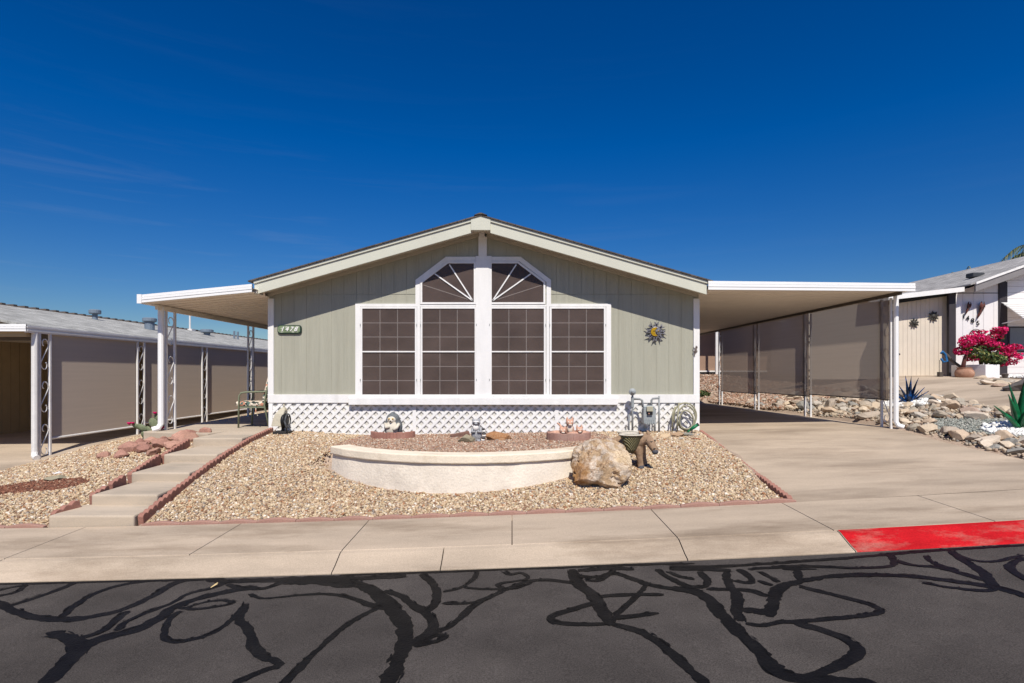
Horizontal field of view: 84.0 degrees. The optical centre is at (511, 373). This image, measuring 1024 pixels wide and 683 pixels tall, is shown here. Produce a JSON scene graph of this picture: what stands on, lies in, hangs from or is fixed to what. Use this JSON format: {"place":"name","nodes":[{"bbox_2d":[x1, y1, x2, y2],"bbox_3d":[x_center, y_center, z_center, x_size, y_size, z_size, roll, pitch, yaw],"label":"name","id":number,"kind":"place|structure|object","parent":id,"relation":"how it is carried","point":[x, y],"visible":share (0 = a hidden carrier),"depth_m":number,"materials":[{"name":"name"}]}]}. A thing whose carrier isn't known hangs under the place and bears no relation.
{"place":"outdoors","nodes":[
{"label":"outdoors","id":0,"kind":"place"},
{"bbox_2d":[0,407,268,470],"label":"neighbour driveway","id":1,"kind":"structure","parent":0,"point":[15,448],"depth_m":11.12,"materials":[{"name":"concrete"}]},
{"bbox_2d":[0,324,267,459],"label":"neighbour carport","id":2,"kind":"object","parent":1,"relation":"on","point":[93,383],"visible":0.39,"depth_m":11.40,"materials":[{"name":"white metal"}]},
{"bbox_2d":[0,544,1023,682],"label":"road","id":3,"kind":"structure","parent":0,"point":[947,615],"depth_m":3.55,"materials":[{"name":"asphalt"}]},
{"bbox_2d":[0,489,1023,582],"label":"sidewalk","id":4,"kind":"structure","parent":0,"point":[901,523],"depth_m":4.96,"materials":[{"name":"concrete"}]},
{"bbox_2d":[0,376,1023,527],"bbox_3d":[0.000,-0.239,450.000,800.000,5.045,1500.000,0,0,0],"label":"ground","id":5,"kind":"structure","parent":0,"point":[704,400],"depth_m":7.70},
{"bbox_2d":[5,523,46,527],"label":"edging brick","id":6,"kind":"object","parent":5,"relation":"on","point":[28,525],"visible":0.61,"depth_m":5.83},
{"bbox_2d":[0,477,88,494],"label":"red cinders","id":7,"kind":"object","parent":5,"relation":"on","point":[38,484],"visible":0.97,"depth_m":7.16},
{"bbox_2d":[50,500,80,514],"bbox_3d":[-4.750,1.490,6.072,0.055,0.180,0.294,0,16,12],"label":"edging brick","id":8,"kind":"object","parent":5,"relation":"on","point":[73,504],"visible":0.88,"depth_m":6.07,"materials":[{"name":"brick"}]},
{"bbox_2d":[0,435,192,525],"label":"gravel","id":9,"kind":"structure","parent":5,"relation":"on","point":[85,466],"depth_m":7.59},
{"bbox_2d":[114,449,129,457],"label":"sandstone rock","id":10,"kind":"object","parent":9,"relation":"on","point":[120,453],"visible":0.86,"depth_m":8.33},
{"bbox_2d":[121,442,139,451],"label":"sandstone rock","id":11,"kind":"object","parent":9,"relation":"on","point":[129,447],"visible":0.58,"depth_m":8.63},
{"bbox_2d":[136,444,151,452],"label":"sandstone rock","id":12,"kind":"object","parent":9,"relation":"on","point":[143,448],"visible":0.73,"depth_m":8.55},
{"bbox_2d":[146,447,160,455],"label":"sandstone rock","id":13,"kind":"object","parent":9,"relation":"on","point":[154,451],"visible":0.81,"depth_m":8.34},
{"bbox_2d":[151,438,168,447],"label":"sandstone rock","id":14,"kind":"object","parent":9,"relation":"on","point":[155,443],"visible":0.53,"depth_m":8.75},
{"bbox_2d":[163,440,179,448],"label":"sandstone rock","id":15,"kind":"object","parent":9,"relation":"on","point":[168,444],"visible":0.6,"depth_m":8.66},
{"bbox_2d":[171,430,189,439],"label":"sandstone rock","id":16,"kind":"object","parent":9,"relation":"on","point":[181,433],"visible":0.4,"depth_m":9.21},
{"bbox_2d":[184,432,198,441],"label":"sandstone rock","id":17,"kind":"object","parent":9,"relation":"on","point":[191,435],"visible":0.52,"depth_m":9.14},
{"bbox_2d":[89,486,109,504],"bbox_3d":[-4.710,1.408,6.503,0.055,0.180,0.294,0,10,-6],"label":"edging brick","id":18,"kind":"object","parent":5,"relation":"on","point":[103,488],"visible":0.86,"depth_m":6.46,"materials":[{"name":"brick"}]},
{"bbox_2d":[108,475,126,488],"bbox_3d":[-4.750,1.347,6.853,0.055,0.180,0.294,0,10,-6],"label":"edging brick","id":19,"kind":"object","parent":5,"relation":"on","point":[120,480],"visible":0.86,"depth_m":6.83,"materials":[{"name":"brick"}]},
{"bbox_2d":[0,303,267,434],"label":"neighbour house","id":20,"kind":"structure","parent":5,"relation":"on","point":[15,386],"depth_m":12.73,"materials":[{"name":"grey"}]},
{"bbox_2d":[88,309,100,319],"bbox_3d":[-10.612,-1.447,14.480,0.270,0.350,0.270,0,0,0],"label":"roof vent","id":21,"kind":"object","parent":20,"relation":"on","point":[94,312],"visible":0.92,"depth_m":14.42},
{"bbox_2d":[142,317,156,329],"bbox_3d":[-9.695,-1.280,15.220,0.340,0.410,0.340,0,0,0],"label":"roof vent","id":22,"kind":"object","parent":20,"relation":"on","point":[149,323],"visible":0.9,"depth_m":15.12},
{"bbox_2d":[127,466,141,483],"bbox_3d":[-4.770,1.297,7.207,0.055,0.180,0.294,0,9,-9],"label":"edging brick","id":23,"kind":"object","parent":5,"relation":"on","point":[129,474],"visible":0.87,"depth_m":7.07,"materials":[{"name":"brick"}]},
{"bbox_2d":[127,412,163,437],"bbox_3d":[-6.419,0.913,10.002,0.650,0.476,0.152,0,0,0],"label":"prickly pear","id":24,"kind":"object","parent":5,"relation":"on","point":[153,422],"visible":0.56,"depth_m":9.99,"materials":[{"name":"green plant"}]},
{"bbox_2d":[139,460,151,469],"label":"edging brick","id":25,"kind":"object","parent":5,"relation":"on","point":[146,464],"visible":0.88,"depth_m":7.46,"materials":[{"name":"ceramic"}]},
{"bbox_2d":[138,505,157,525],"bbox_3d":[-3.853,1.521,6.026,0.055,0.180,0.294,0,10,-6],"label":"edging brick","id":26,"kind":"object","parent":5,"relation":"on","point":[145,515],"visible":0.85,"depth_m":5.97,"materials":[{"name":"brick"}]},
{"bbox_2d":[148,454,160,466],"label":"edging brick","id":27,"kind":"object","parent":5,"relation":"on","point":[156,460],"visible":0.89,"depth_m":7.72,"materials":[{"name":"ceramic"}]},
{"bbox_2d":[49,430,262,527],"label":"steps","id":28,"kind":"structure","parent":5,"relation":"on","point":[125,505],"depth_m":6.63,"materials":[{"name":"concrete"}]},
{"bbox_2d":[141,521,181,525],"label":"edging brick","id":29,"kind":"object","parent":5,"relation":"on","point":[157,523],"visible":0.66,"depth_m":5.83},
{"bbox_2d":[153,494,171,509],"bbox_3d":[-3.881,1.464,6.322,0.055,0.180,0.294,0,10,-5],"label":"edging brick","id":30,"kind":"object","parent":5,"relation":"on","point":[161,502],"visible":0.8,"depth_m":6.29,"materials":[{"name":"brick"}]},
{"bbox_2d":[167,484,183,500],"bbox_3d":[-3.910,1.409,6.618,0.055,0.180,0.294,0,10,-4],"label":"edging brick","id":31,"kind":"object","parent":5,"relation":"on","point":[178,489],"visible":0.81,"depth_m":6.58,"materials":[{"name":"brick"}]},
{"bbox_2d":[180,476,194,488],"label":"edging brick","id":32,"kind":"object","parent":5,"relation":"on","point":[188,481],"visible":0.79,"depth_m":6.88,"materials":[{"name":"brick"}]},
{"bbox_2d":[191,467,205,479],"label":"edging brick","id":33,"kind":"object","parent":5,"relation":"on","point":[200,472],"visible":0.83,"depth_m":7.17,"materials":[{"name":"ceramic"}]},
{"bbox_2d":[180,520,219,524],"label":"edging brick","id":34,"kind":"object","parent":5,"relation":"on","point":[199,522],"visible":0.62,"depth_m":5.83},
{"bbox_2d":[144,412,268,439],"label":"patio slab","id":35,"kind":"structure","parent":5,"relation":"on","point":[229,424],"depth_m":10.64,"materials":[{"name":"concrete"}]},
{"bbox_2d":[137,284,268,430],"bbox_3d":[-5.255,-0.234,14.703,1.895,2.499,10.597,0,0,0],"label":"patio cover","id":36,"kind":"object","parent":35,"relation":"on","point":[241,305],"visible":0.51,"depth_m":9.97,"materials":[{"name":"white metal"}]},
{"bbox_2d":[236,378,268,427],"bbox_3d":[-4.694,0.445,10.639,0.731,1.097,0.596,0,0,0],"label":"patio chair","id":37,"kind":"object","parent":35,"relation":"on","point":[255,404],"visible":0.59,"depth_m":10.39,"materials":[{"name":"green metal"}]},
{"bbox_2d":[202,460,215,471],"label":"edging brick","id":38,"kind":"object","parent":5,"relation":"on","point":[210,464],"visible":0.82,"depth_m":7.49,"materials":[{"name":"ceramic"}]},
{"bbox_2d":[219,519,257,523],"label":"edging brick","id":39,"kind":"object","parent":5,"relation":"on","point":[238,521],"visible":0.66,"depth_m":5.83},
{"bbox_2d":[257,517,296,522],"bbox_3d":[-2.416,1.568,5.858,0.394,0.165,0.055,-2,0,0],"label":"edging brick","id":40,"kind":"object","parent":5,"relation":"on","point":[276,520],"visible":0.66,"depth_m":5.83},
{"bbox_2d":[296,517,334,521],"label":"edging brick","id":41,"kind":"object","parent":5,"relation":"on","point":[311,519],"visible":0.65,"depth_m":5.83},
{"bbox_2d":[334,516,372,520],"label":"edging brick","id":42,"kind":"object","parent":5,"relation":"on","point":[347,518],"visible":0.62,"depth_m":5.83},
{"bbox_2d":[373,514,411,519],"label":"edging brick","id":43,"kind":"object","parent":5,"relation":"on","point":[394,516],"visible":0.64,"depth_m":5.83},
{"bbox_2d":[411,513,449,518],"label":"edging brick","id":44,"kind":"object","parent":5,"relation":"on","point":[433,515],"visible":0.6,"depth_m":5.83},
{"bbox_2d":[331,444,575,493],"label":"seat wall","id":45,"kind":"structure","parent":5,"relation":"on","point":[437,472],"depth_m":6.78,"materials":[{"name":"beige paint"}]},
{"bbox_2d":[146,430,782,522],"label":"gravel","id":46,"kind":"structure","parent":5,"relation":"on","point":[282,453],"depth_m":6.65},
{"bbox_2d":[271,404,291,434],"bbox_3d":[-3.959,0.794,9.771,0.283,0.531,0.293,0,0,0],"label":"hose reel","id":47,"kind":"object","parent":46,"relation":"on","point":[281,417],"visible":0.95,"depth_m":9.69,"materials":[{"name":"black paint"}]},
{"bbox_2d":[613,430,657,468],"bbox_3d":[1.539,0.979,7.323,0.439,0.514,0.636,0,0,-16],"label":"burro statue","id":48,"kind":"object","parent":46,"relation":"on","point":[633,442],"visible":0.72,"depth_m":7.17,"materials":[{"name":"brown ceramic"}]},
{"bbox_2d":[450,512,487,516],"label":"edging brick","id":49,"kind":"object","parent":5,"relation":"on","point":[464,514],"visible":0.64,"depth_m":5.83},
{"bbox_2d":[327,431,612,451],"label":"gravel","id":50,"kind":"structure","parent":5,"relation":"on","point":[518,441],"depth_m":8.47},
{"bbox_2d":[371,431,414,438],"bbox_3d":[-1.985,1.047,9.380,0.738,0.175,0.260,0,0,0],"label":"planter ring","id":51,"kind":"object","parent":50,"relation":"on","point":[389,435],"visible":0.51,"depth_m":9.28,"materials":[{"name":"ceramic"}]},
{"bbox_2d":[384,412,402,432],"bbox_3d":[-1.985,0.863,9.485,0.304,0.442,0.317,0,0,0],"label":"hedgehog statue","id":52,"kind":"object","parent":50,"relation":"on","point":[393,423],"visible":0.77,"depth_m":9.39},
{"bbox_2d":[458,434,475,442],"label":"rock","id":53,"kind":"object","parent":50,"relation":"on","point":[466,438],"visible":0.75,"depth_m":8.64,"materials":[{"name":"stone"}]},
{"bbox_2d":[471,418,485,440],"bbox_3d":[-0.523,0.881,8.790,0.248,0.371,0.200,0,0,0],"label":"raccoon statue","id":54,"kind":"object","parent":50,"relation":"on","point":[477,430],"visible":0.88,"depth_m":8.74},
{"bbox_2d":[485,431,511,439],"bbox_3d":[-0.223,1.021,9.005,0.442,0.206,0.219,0,0,-11],"label":"rock","id":55,"kind":"object","parent":50,"relation":"on","point":[494,435],"visible":0.75,"depth_m":8.94,"materials":[{"name":"stone"}]},
{"bbox_2d":[546,430,590,440],"bbox_3d":[0.892,1.009,8.960,0.698,0.180,0.535,0,0,0],"label":"planter ring","id":56,"kind":"object","parent":50,"relation":"on","point":[567,436],"visible":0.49,"depth_m":8.73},
{"bbox_2d":[550,417,586,433],"bbox_3d":[0.897,0.856,8.928,0.622,0.343,0.300,0,0,0],"label":"fox statue","id":57,"kind":"object","parent":56,"relation":"in","point":[568,428],"visible":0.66,"depth_m":8.88,"materials":[{"name":"ceramic"}]},
{"bbox_2d":[248,213,712,434],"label":"house","id":58,"kind":"structure","parent":5,"relation":"on","point":[495,324],"depth_m":10.07,"materials":[{"name":"green"}]},
{"bbox_2d":[277,325,301,333],"bbox_3d":[-3.939,-0.777,10.074,0.430,0.156,0.040,0,0,0],"label":"number sign","id":59,"kind":"object","parent":58,"relation":"attached to","point":[289,329],"visible":1,"depth_m":10.06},
{"bbox_2d":[360,307,416,396],"bbox_3d":[-2.182,-0.384,10.074,1.009,1.592,0.052,0,0,0],"label":"window","id":60,"kind":"structure","parent":58,"relation":"in","point":[388,335],"depth_m":10.07,"materials":[{"name":"brown glass"}]},
{"bbox_2d":[420,261,475,303],"bbox_3d":[-1.131,-1.602,10.079,0.980,0.756,0.042,0,0,0],"label":"transom window","id":61,"kind":"structure","parent":58,"relation":"in","point":[454,282],"depth_m":10.07,"materials":[{"name":"brown glass"}]},
{"bbox_2d":[420,307,476,396],"bbox_3d":[-1.123,-0.384,10.074,1.002,1.592,0.052,0,0,0],"label":"window","id":62,"kind":"structure","parent":58,"relation":"in","point":[447,334],"depth_m":10.07,"materials":[{"name":"brown glass"}]},
{"bbox_2d":[489,307,545,396],"bbox_3d":[0.099,-0.384,10.074,1.006,1.592,0.052,0,0,0],"label":"window","id":63,"kind":"structure","parent":58,"relation":"in","point":[518,333],"depth_m":10.07,"materials":[{"name":"brown glass"}]},
{"bbox_2d":[492,261,544,303],"bbox_3d":[0.098,-1.602,10.079,0.986,0.756,0.042,0,0,0],"label":"transom window","id":64,"kind":"structure","parent":58,"relation":"in","point":[512,282],"depth_m":10.07,"materials":[{"name":"brown glass"}]},
{"bbox_2d":[549,307,605,396],"bbox_3d":[1.163,-0.384,10.074,1.002,1.592,0.052,0,0,0],"label":"window","id":65,"kind":"structure","parent":58,"relation":"in","point":[577,334],"depth_m":10.07,"materials":[{"name":"brown glass"}]},
{"bbox_2d":[645,320,665,341],"bbox_3d":[2.541,-0.736,10.051,0.399,0.399,0.057,0,0,0],"label":"sun plaque","id":66,"kind":"object","parent":58,"relation":"attached to","point":[655,331],"visible":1,"depth_m":10.05,"materials":[{"name":"grey metal"}]},
{"bbox_2d":[671,402,696,430],"bbox_3d":[3.009,0.756,9.940,0.454,0.506,0.182,0,0,0],"label":"garden hose","id":67,"kind":"object","parent":58,"relation":"hanging from","point":[678,411],"visible":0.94,"depth_m":9.91,"materials":[{"name":"white rubber"}]},
{"bbox_2d":[488,510,526,515],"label":"edging brick","id":68,"kind":"object","parent":5,"relation":"on","point":[510,512],"visible":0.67,"depth_m":5.83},
{"bbox_2d":[527,508,564,513],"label":"edging brick","id":69,"kind":"object","parent":5,"relation":"on","point":[544,511],"visible":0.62,"depth_m":5.83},
{"bbox_2d":[565,508,603,512],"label":"edging brick","id":70,"kind":"object","parent":5,"relation":"on","point":[583,510],"visible":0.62,"depth_m":5.83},
{"bbox_2d":[571,438,632,488],"bbox_3d":[1.062,1.166,6.914,0.708,0.740,0.702,0,0,-2],"label":"boulder","id":71,"kind":"object","parent":5,"relation":"on","point":[606,463],"visible":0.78,"depth_m":6.69,"materials":[{"name":"stone"}]},
{"bbox_2d":[603,506,641,510],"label":"edging brick","id":72,"kind":"object","parent":5,"relation":"on","point":[617,508],"visible":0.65,"depth_m":5.83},
{"bbox_2d":[628,388,659,431],"bbox_3d":[2.301,0.677,9.862,0.546,0.836,0.224,0,0,0],"label":"gas meter","id":73,"kind":"object","parent":5,"relation":"on","point":[648,414],"visible":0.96,"depth_m":9.87,"materials":[{"name":"grey metal"}]},
{"bbox_2d":[642,504,680,509],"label":"edging brick","id":74,"kind":"object","parent":5,"relation":"on","point":[660,506],"visible":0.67,"depth_m":5.83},
{"bbox_2d":[680,502,718,507],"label":"edging brick","id":75,"kind":"object","parent":5,"relation":"on","point":[698,504],"visible":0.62,"depth_m":5.83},
{"bbox_2d":[700,324,757,374],"bbox_3d":[12.500,-1.175,30.650,16.200,2.900,7.700,0,0,0],"label":"distant home","id":76,"kind":"object","parent":5,"relation":"on","point":[708,354],"visible":0.06,"depth_m":28.00,"materials":[{"name":"white paint"}]},
{"bbox_2d":[718,500,757,505],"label":"edging brick","id":77,"kind":"object","parent":5,"relation":"on","point":[737,502],"visible":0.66,"depth_m":5.83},
{"bbox_2d":[700,374,829,409],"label":"gravel","id":78,"kind":"structure","parent":5,"relation":"on","point":[739,398],"depth_m":18.15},
{"bbox_2d":[768,483,780,493],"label":"edging brick","id":79,"kind":"object","parent":5,"relation":"on","point":[773,487],"visible":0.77,"depth_m":6.31,"materials":[{"name":"brick"}]},
{"bbox_2d":[756,498,795,503],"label":"edging brick","id":80,"kind":"object","parent":5,"relation":"on","point":[775,500],"visible":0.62,"depth_m":5.83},
{"bbox_2d":[777,490,792,498],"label":"edging brick","id":81,"kind":"object","parent":5,"relation":"on","point":[782,493],"visible":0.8,"depth_m":6.00,"materials":[{"name":"brick"}]},
{"bbox_2d":[796,400,814,409],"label":"rock","id":82,"kind":"object","parent":5,"relation":"on","point":[800,405],"visible":0.57,"depth_m":13.46,"materials":[{"name":"stone"}]},
{"bbox_2d":[825,398,835,406],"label":"rock","id":83,"kind":"object","parent":5,"relation":"on","point":[830,402],"visible":0.8,"depth_m":13.13,"materials":[{"name":"stone"}]},
{"bbox_2d":[856,411,879,418],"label":"rock","id":84,"kind":"object","parent":5,"relation":"on","point":[868,415],"visible":0.97,"depth_m":10.94,"materials":[{"name":"stone"}]},
{"bbox_2d":[780,389,1023,458],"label":"rubble","id":85,"kind":"object","parent":5,"relation":"on","point":[911,420],"visible":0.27,"depth_m":10.39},
{"bbox_2d":[883,398,940,405],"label":"white pebbles","id":86,"kind":"object","parent":5,"relation":"on","point":[922,401],"visible":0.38,"depth_m":11.73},
{"bbox_2d":[899,376,928,401],"bbox_3d":[8.311,0.354,11.882,0.794,0.614,0.415,0,0,0],"label":"metal agave","id":87,"kind":"object","parent":86,"relation":"on","point":[909,395],"visible":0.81,"depth_m":11.84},
{"bbox_2d":[917,423,937,433],"bbox_3d":[6.880,0.922,9.437,0.357,0.192,0.288,0,0,-29],"label":"rock","id":88,"kind":"object","parent":5,"relation":"on","point":[930,427],"visible":0.91,"depth_m":9.36,"materials":[{"name":"stone"}]},
{"bbox_2d":[932,410,947,417],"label":"rock","id":89,"kind":"object","parent":5,"relation":"on","point":[938,413],"visible":0.93,"depth_m":10.12,"materials":[{"name":"stone"}]},
{"bbox_2d":[939,426,958,433],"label":"rock","id":90,"kind":"object","parent":5,"relation":"on","point":[944,429],"visible":0.64,"depth_m":9.06,"materials":[{"name":"stone"}]},
{"bbox_2d":[940,400,960,409],"bbox_3d":[8.301,0.622,10.750,0.294,0.238,0.354,0,0,4],"label":"rock","id":91,"kind":"object","parent":5,"relation":"on","point":[952,404],"visible":0.7,"depth_m":10.68,"materials":[{"name":"stone"}]},
{"bbox_2d":[889,256,1023,375],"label":"neighbour house","id":92,"kind":"structure","parent":5,"relation":"on","point":[997,288],"depth_m":16.50,"materials":[{"name":"white"}]},
{"bbox_2d":[966,272,984,277],"bbox_3d":[14.000,-2.961,17.200,0.360,0.140,0.300,0,0,0],"label":"roof vent","id":93,"kind":"object","parent":92,"relation":"on","point":[973,275],"visible":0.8,"depth_m":17.07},
{"bbox_2d":[1007,326,1023,351],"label":"window","id":94,"kind":"structure","parent":92,"relation":"in","point":[1015,334],"depth_m":16.44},
{"bbox_2d":[948,429,968,439],"bbox_3d":[6.927,0.965,8.829,0.276,0.187,0.368,0,0,40],"label":"rock","id":95,"kind":"object","parent":5,"relation":"on","point":[960,434],"visible":0.86,"depth_m":8.74,"materials":[{"name":"stone"}]},
{"bbox_2d":[954,367,974,377],"bbox_3d":[12.086,0.005,15.200,0.440,0.330,0.440,0,0,0],"label":"clay pot","id":96,"kind":"object","parent":5,"relation":"on","point":[964,372],"visible":0.9,"depth_m":15.05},
{"bbox_2d":[964,411,989,419],"bbox_3d":[8.045,0.738,9.822,0.289,0.152,0.399,0,0,-18],"label":"rock","id":97,"kind":"object","parent":5,"relation":"on","point":[975,415],"visible":0.89,"depth_m":9.74,"materials":[{"name":"stone"}]},
{"bbox_2d":[934,418,1021,436],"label":"gravel","id":98,"kind":"structure","parent":5,"relation":"on","point":[968,425],"depth_m":9.54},
{"bbox_2d":[978,438,992,446],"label":"rock","id":99,"kind":"object","parent":5,"relation":"on","point":[982,442],"visible":0.87,"depth_m":8.20,"materials":[{"name":"stone"}]},
{"bbox_2d":[974,435,1000,442],"bbox_3d":[7.040,0.996,8.400,0.342,0.096,0.242,-12,8,22],"label":"rock","id":100,"kind":"object","parent":5,"relation":"on","point":[994,438],"visible":0.66,"depth_m":8.39,"materials":[{"name":"stone"}]},
{"bbox_2d":[980,420,1023,435],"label":"white pebbles","id":101,"kind":"object","parent":5,"relation":"on","point":[993,427],"visible":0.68,"depth_m":8.89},
{"bbox_2d":[994,383,1023,427],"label":"metal agave","id":102,"kind":"object","parent":101,"relation":"on","point":[1016,420],"visible":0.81,"depth_m":8.78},
{"bbox_2d":[995,430,1014,439],"bbox_3d":[7.316,0.927,8.440,0.282,0.182,0.221,0,0,-42],"label":"rock","id":103,"kind":"object","parent":5,"relation":"on","point":[1004,434],"visible":0.69,"depth_m":8.37,"materials":[{"name":"stone"}]},
{"bbox_2d":[999,441,1014,448],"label":"rock","id":104,"kind":"object","parent":5,"relation":"on","point":[1008,444],"visible":0.89,"depth_m":8.06,"materials":[{"name":"stone"}]},
{"bbox_2d":[1001,245,1023,261],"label":"palm tree","id":105,"kind":"object","parent":5,"relation":"on","point":[1013,251],"visible":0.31,"depth_m":26.19,"materials":[{"name":"green plant"}]},
{"bbox_2d":[1002,379,1023,390],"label":"rock","id":106,"kind":"object","parent":5,"relation":"on","point":[1017,386],"visible":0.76,"depth_m":12.08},
{"bbox_2d":[1006,448,1023,453],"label":"rock","id":107,"kind":"object","parent":5,"relation":"on","point":[1015,450],"visible":0.94,"depth_m":7.74,"materials":[{"name":"stone"}]},
{"bbox_2d":[0,0,1023,339],"label":"sky","id":108,"kind":"structure","parent":0,"point":[147,146],"materials":[{"name":"blue"}]},
{"bbox_2d":[700,403,1023,501],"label":"driveway","id":109,"kind":"structure","parent":0,"point":[799,458],"depth_m":7.79,"materials":[{"name":"concrete"}]},
{"bbox_2d":[697,281,915,428],"bbox_3d":[5.061,-0.268,15.177,3.505,2.583,11.185,0,0,0],"label":"carport","id":110,"kind":"object","parent":109,"relation":"on","point":[837,339],"visible":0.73,"depth_m":11.70,"materials":[{"name":"white metal"}]},
{"bbox_2d":[899,375,1021,407],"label":"neighbour driveway slope","id":111,"kind":"structure","parent":0,"point":[966,389],"depth_m":13.07,"materials":[{"name":"concrete"}]},
{"bbox_2d":[937,350,960,376],"bbox_3d":[12.029,-0.257,15.599,0.637,0.746,0.162,0,0,11],"label":"statue","id":112,"kind":"object","parent":111,"relation":"on","point":[947,358],"visible":0.91,"depth_m":15.60,"materials":[{"name":"blue metal"}]},
{"bbox_2d":[951,365,999,377],"bbox_3d":[12.663,-0.004,15.651,0.567,0.458,1.298,0,0,0],"label":"planter box","id":113,"kind":"object","parent":111,"relation":"on","point":[989,371],"visible":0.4,"depth_m":15.08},
{"bbox_2d":[952,325,1023,366],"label":"bougainvillea","id":114,"kind":"object","parent":113,"relation":"in","point":[981,350],"visible":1,"depth_m":15.21,"materials":[{"name":"pink plant"}]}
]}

